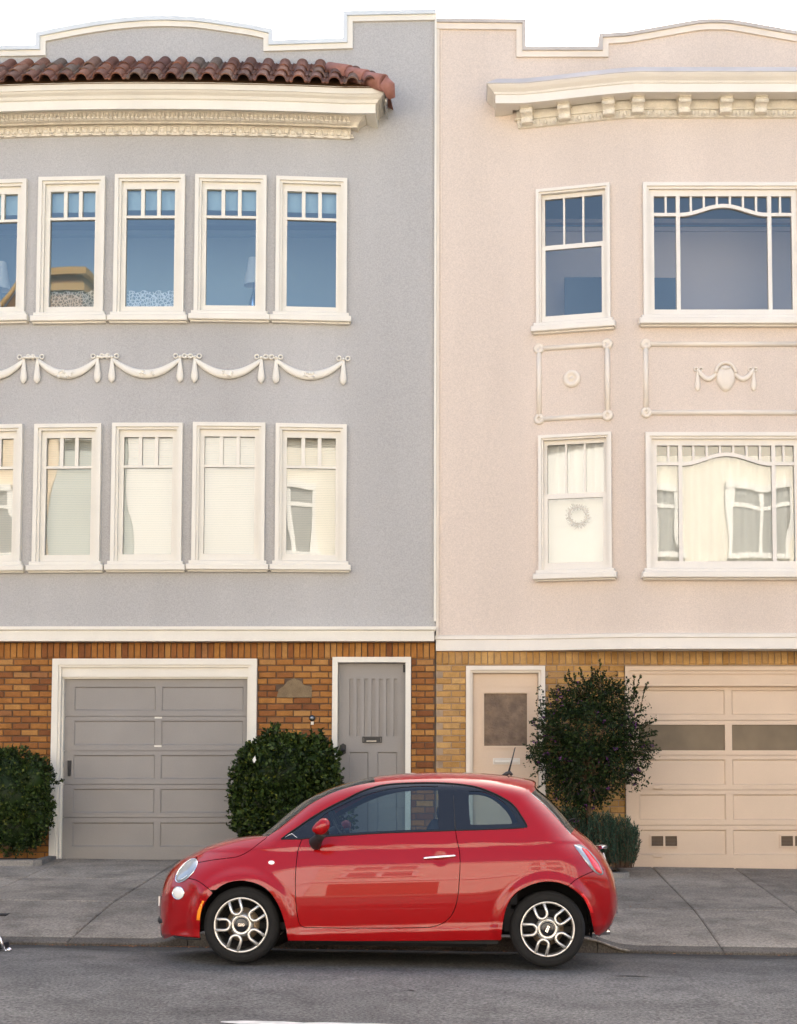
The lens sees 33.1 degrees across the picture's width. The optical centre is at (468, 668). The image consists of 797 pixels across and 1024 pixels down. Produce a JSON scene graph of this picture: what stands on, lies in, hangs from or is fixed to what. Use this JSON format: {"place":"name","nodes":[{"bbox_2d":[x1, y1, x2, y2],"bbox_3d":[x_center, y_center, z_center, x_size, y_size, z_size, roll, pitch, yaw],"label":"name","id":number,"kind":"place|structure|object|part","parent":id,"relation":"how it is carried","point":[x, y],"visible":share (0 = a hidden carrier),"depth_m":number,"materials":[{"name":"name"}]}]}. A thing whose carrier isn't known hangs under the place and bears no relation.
{"place":"outdoors","nodes":[
{"label":"outdoors","id":0,"kind":"place"},
{"bbox_2d":[0,261,10,306],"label":"table lamp","id":1,"kind":"object","parent":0,"point":[4,283],"visible":0.73,"depth_m":17.29,"materials":[{"name":"white fabric"}]},
{"bbox_2d":[0,936,11,951],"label":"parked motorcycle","id":2,"kind":"object","parent":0,"point":[4,946],"visible":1,"depth_m":10.82,"materials":[{"name":"metal"}]},
{"bbox_2d":[244,257,255,305],"bbox_3d":[-2.792,-4.873,17.330,0.245,0.910,0.245,0,-4,0],"label":"table lamp","id":3,"kind":"object","parent":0,"point":[249,281],"visible":0.43,"depth_m":17.27,"materials":[{"name":"white fabric"}]},
{"bbox_2d":[0,945,796,1023],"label":"road","id":4,"kind":"structure","parent":0,"point":[53,984],"depth_m":8.94,"materials":[{"name":"grey asphalt"}]},
{"bbox_2d":[221,1021,374,1023],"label":"road marking","id":5,"kind":"object","parent":4,"relation":"on","point":[260,1022],"visible":1,"depth_m":7.70,"materials":[{"name":"paint"}]},
{"bbox_2d":[158,747,617,966],"bbox_3d":[-0.619,1.460,10.780,3.663,1.681,1.920,1,-7,0],"label":"parked car","id":6,"kind":"object","parent":4,"relation":"on","point":[535,880],"visible":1,"depth_m":10.01,"materials":[{"name":"red paint"}]},
{"bbox_3d":[-0.681,1.572,10.024,1.222,0.729,0.127,1,-7,0],"label":"door","id":7,"kind":"part","parent":6,"relation":"part of","materials":[{"name":"red paint"}]},
{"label":"rear window","id":8,"kind":"part","parent":6,"relation":"part of","materials":[{"name":"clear glass"}]},
{"bbox_2d":[12,946,796,990],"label":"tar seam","id":9,"kind":"object","parent":4,"relation":"on","point":[412,990],"visible":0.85,"depth_m":11.20,"materials":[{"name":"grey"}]},
{"bbox_2d":[35,870,786,955],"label":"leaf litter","id":10,"kind":"object","parent":4,"relation":"on","point":[286,948],"visible":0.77,"depth_m":11.58,"materials":[{"name":"brown plant"}]},
{"bbox_2d":[0,858,796,955],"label":"pavement","id":11,"kind":"structure","parent":0,"point":[685,910],"depth_m":12.96,"materials":[{"name":"concrete"}]},
{"bbox_2d":[0,856,55,865],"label":"planter bed","id":12,"kind":"object","parent":11,"relation":"on","point":[24,861],"visible":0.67,"depth_m":15.53,"materials":[{"name":"concrete"}]},
{"bbox_2d":[0,743,64,858],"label":"round shrub","id":13,"kind":"object","parent":12,"relation":"on","point":[27,806],"visible":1,"depth_m":15.63,"materials":[{"name":"green plant"}]},
{"bbox_2d":[0,9,436,859],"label":"grey house","id":14,"kind":"structure","parent":11,"relation":"on","point":[216,521],"depth_m":16.42,"materials":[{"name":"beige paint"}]},
{"bbox_2d":[0,424,24,572],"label":"window","id":15,"kind":"structure","parent":14,"relation":"in","point":[12,563],"depth_m":16.39,"materials":[{"name":"beige paint"}]},
{"bbox_2d":[0,178,29,324],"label":"window","id":16,"kind":"structure","parent":14,"relation":"in","point":[13,192],"depth_m":16.54,"materials":[{"name":"beige paint"}]},
{"bbox_2d":[25,423,104,572],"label":"window","id":17,"kind":"structure","parent":14,"relation":"in","point":[68,559],"depth_m":16.38,"materials":[{"name":"beige paint"}]},
{"bbox_2d":[30,176,107,324],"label":"window","id":18,"kind":"structure","parent":14,"relation":"in","point":[57,194],"depth_m":16.52,"materials":[{"name":"beige paint"}]},
{"bbox_2d":[104,423,185,572],"bbox_3d":[-3.922,-2.083,16.334,0.978,1.835,0.254,0,-4,0],"label":"window","id":19,"kind":"structure","parent":14,"relation":"in","point":[125,436],"depth_m":16.37,"materials":[{"name":"beige paint"}]},
{"bbox_2d":[107,174,188,323],"bbox_3d":[-3.937,-5.170,16.522,0.982,1.869,0.250,0,-4,0],"label":"window","id":20,"kind":"structure","parent":14,"relation":"in","point":[133,192],"depth_m":16.50,"materials":[{"name":"beige paint"}]},
{"bbox_2d":[62,679,246,859],"bbox_3d":[-3.829,1.215,16.341,2.261,2.222,0.090,0,-4,0],"label":"garage door","id":21,"kind":"structure","parent":14,"relation":"in","point":[147,761],"depth_m":16.34,"materials":[{"name":"grey paint"}]},
{"bbox_2d":[186,422,268,571],"bbox_3d":[-2.931,-2.091,16.353,0.996,1.837,0.254,0,-4,-2],"label":"window","id":22,"kind":"structure","parent":14,"relation":"in","point":[225,558],"depth_m":16.38,"materials":[{"name":"beige paint"}]},
{"bbox_2d":[188,174,269,323],"bbox_3d":[-2.942,-5.179,16.539,0.994,1.853,0.250,0,-4,-2],"label":"window","id":23,"kind":"structure","parent":14,"relation":"in","point":[213,192],"depth_m":16.51,"materials":[{"name":"beige paint"}]},
{"bbox_2d":[269,423,350,572],"bbox_3d":[-1.937,-2.087,16.409,0.982,1.831,0.254,0,-4,-4],"label":"window","id":24,"kind":"structure","parent":14,"relation":"in","point":[308,559],"depth_m":16.45,"materials":[{"name":"beige paint"}]},
{"bbox_2d":[270,176,350,324],"bbox_3d":[-1.953,-5.173,16.595,0.991,1.847,0.250,0,-4,-4],"label":"window","id":25,"kind":"structure","parent":14,"relation":"in","point":[294,194],"depth_m":16.57,"materials":[{"name":"beige paint"}]},
{"bbox_2d":[309,715,314,724],"bbox_3d":[-1.907,0.622,16.267,0.076,0.120,0.043,0,-4,0],"label":"door bell","id":26,"kind":"object","parent":14,"relation":"attached to","point":[311,717],"depth_m":16.26,"materials":[{"name":"black plastic"}]},
{"bbox_2d":[338,663,405,832],"bbox_3d":[-1.185,1.158,16.305,0.817,2.454,0.130,0,-4,0],"label":"front door","id":27,"kind":"structure","parent":14,"relation":"in","point":[371,731],"depth_m":16.34,"materials":[{"name":"grey paint"}]},
{"bbox_2d":[435,18,796,868],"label":"pink house","id":28,"kind":"structure","parent":11,"relation":"on","point":[617,284],"depth_m":16.37,"materials":[{"name":"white paint"}]},
{"bbox_2d":[473,673,537,824],"bbox_3d":[0.448,1.233,16.320,0.795,2.357,0.090,0,-4,0],"label":"front door","id":29,"kind":"structure","parent":28,"relation":"in","point":[503,703],"depth_m":16.36,"materials":[{"name":"beige paint"}]},
{"bbox_2d":[530,182,615,335],"bbox_3d":[1.283,-5.040,16.452,1.038,1.831,0.190,-1,-4,13],"label":"window","id":30,"kind":"structure","parent":28,"relation":"in","point":[602,321],"depth_m":16.45,"materials":[{"name":"white paint"}]},
{"bbox_2d":[533,431,616,581],"bbox_3d":[1.306,-1.962,16.324,1.016,1.803,0.325,-1,-4,13],"label":"window","id":31,"kind":"structure","parent":28,"relation":"in","point":[573,468],"depth_m":16.40,"materials":[{"name":"white paint"}]},
{"bbox_2d":[566,503,589,528],"bbox_3d":[1.342,-1.861,16.355,0.340,0.344,0.089,0,-4,0],"label":"wreath","id":32,"kind":"object","parent":28,"relation":"hanging from","point":[584,509],"visible":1,"depth_m":16.35,"materials":[{"name":"white plant"}]},
{"bbox_2d":[632,686,796,868],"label":"garage door","id":33,"kind":"structure","parent":28,"relation":"in","point":[722,793],"depth_m":16.33,"materials":[{"name":"beige paint"}]},
{"bbox_2d":[638,182,796,327],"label":"window","id":34,"kind":"structure","parent":28,"relation":"in","point":[651,318],"depth_m":16.33,"materials":[{"name":"white paint"}]},
{"bbox_2d":[641,432,796,579],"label":"window","id":35,"kind":"structure","parent":28,"relation":"in","point":[726,515],"depth_m":16.28,"materials":[{"name":"white paint"}]},
{"bbox_2d":[611,866,628,877],"bbox_3d":[1.393,2.426,15.661,0.882,0.160,0.920,0,-4,0],"label":"planter bed","id":36,"kind":"object","parent":11,"relation":"on","point":[620,873],"visible":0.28,"depth_m":15.25,"materials":[{"name":"concrete"}]},
{"bbox_2d":[559,802,593,839],"bbox_3d":[1.261,1.948,15.690,0.447,0.814,0.575,0,-4,0],"label":"shrub","id":37,"kind":"object","parent":36,"relation":"on","point":[580,826],"visible":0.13,"depth_m":15.50,"materials":[{"name":"green plant"}]},
{"bbox_2d":[522,658,661,840],"bbox_3d":[1.436,1.091,15.611,1.618,2.402,1.210,-1,-4,11],"label":"flowering tree","id":38,"kind":"object","parent":36,"relation":"on","point":[589,778],"visible":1,"depth_m":15.47,"materials":[{"name":"green plant"}]},
{"bbox_2d":[586,809,614,865],"bbox_3d":[1.540,1.972,15.499,0.408,0.717,0.593,0,-4,0],"label":"shrub","id":39,"kind":"object","parent":36,"relation":"on","point":[598,835],"visible":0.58,"depth_m":15.34,"materials":[{"name":"green plant"}]},
{"bbox_2d":[604,814,641,867],"bbox_3d":[1.781,1.983,15.421,0.503,0.666,0.591,0,-4,0],"label":"shrub","id":40,"kind":"object","parent":36,"relation":"on","point":[622,856],"visible":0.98,"depth_m":15.26,"materials":[{"name":"green plant"}]},
{"bbox_2d":[0,0,796,45],"label":"sky","id":41,"kind":"structure","parent":0,"point":[548,22],"materials":[{"name":"white"}]},
{"bbox_3d":[-2.012,2.372,15.815,0.761,0.160,0.620,0,-4,0],"label":"planter bed","id":42,"kind":"object","parent":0,"visible":0},
{"bbox_2d":[224,721,358,836],"bbox_3d":[-2.074,1.502,15.673,1.592,1.797,1.149,0,-4,0],"label":"shrub","id":43,"kind":"object","parent":42,"relation":"in","point":[276,775],"visible":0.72,"depth_m":15.43,"materials":[{"name":"green plant"}]}
]}

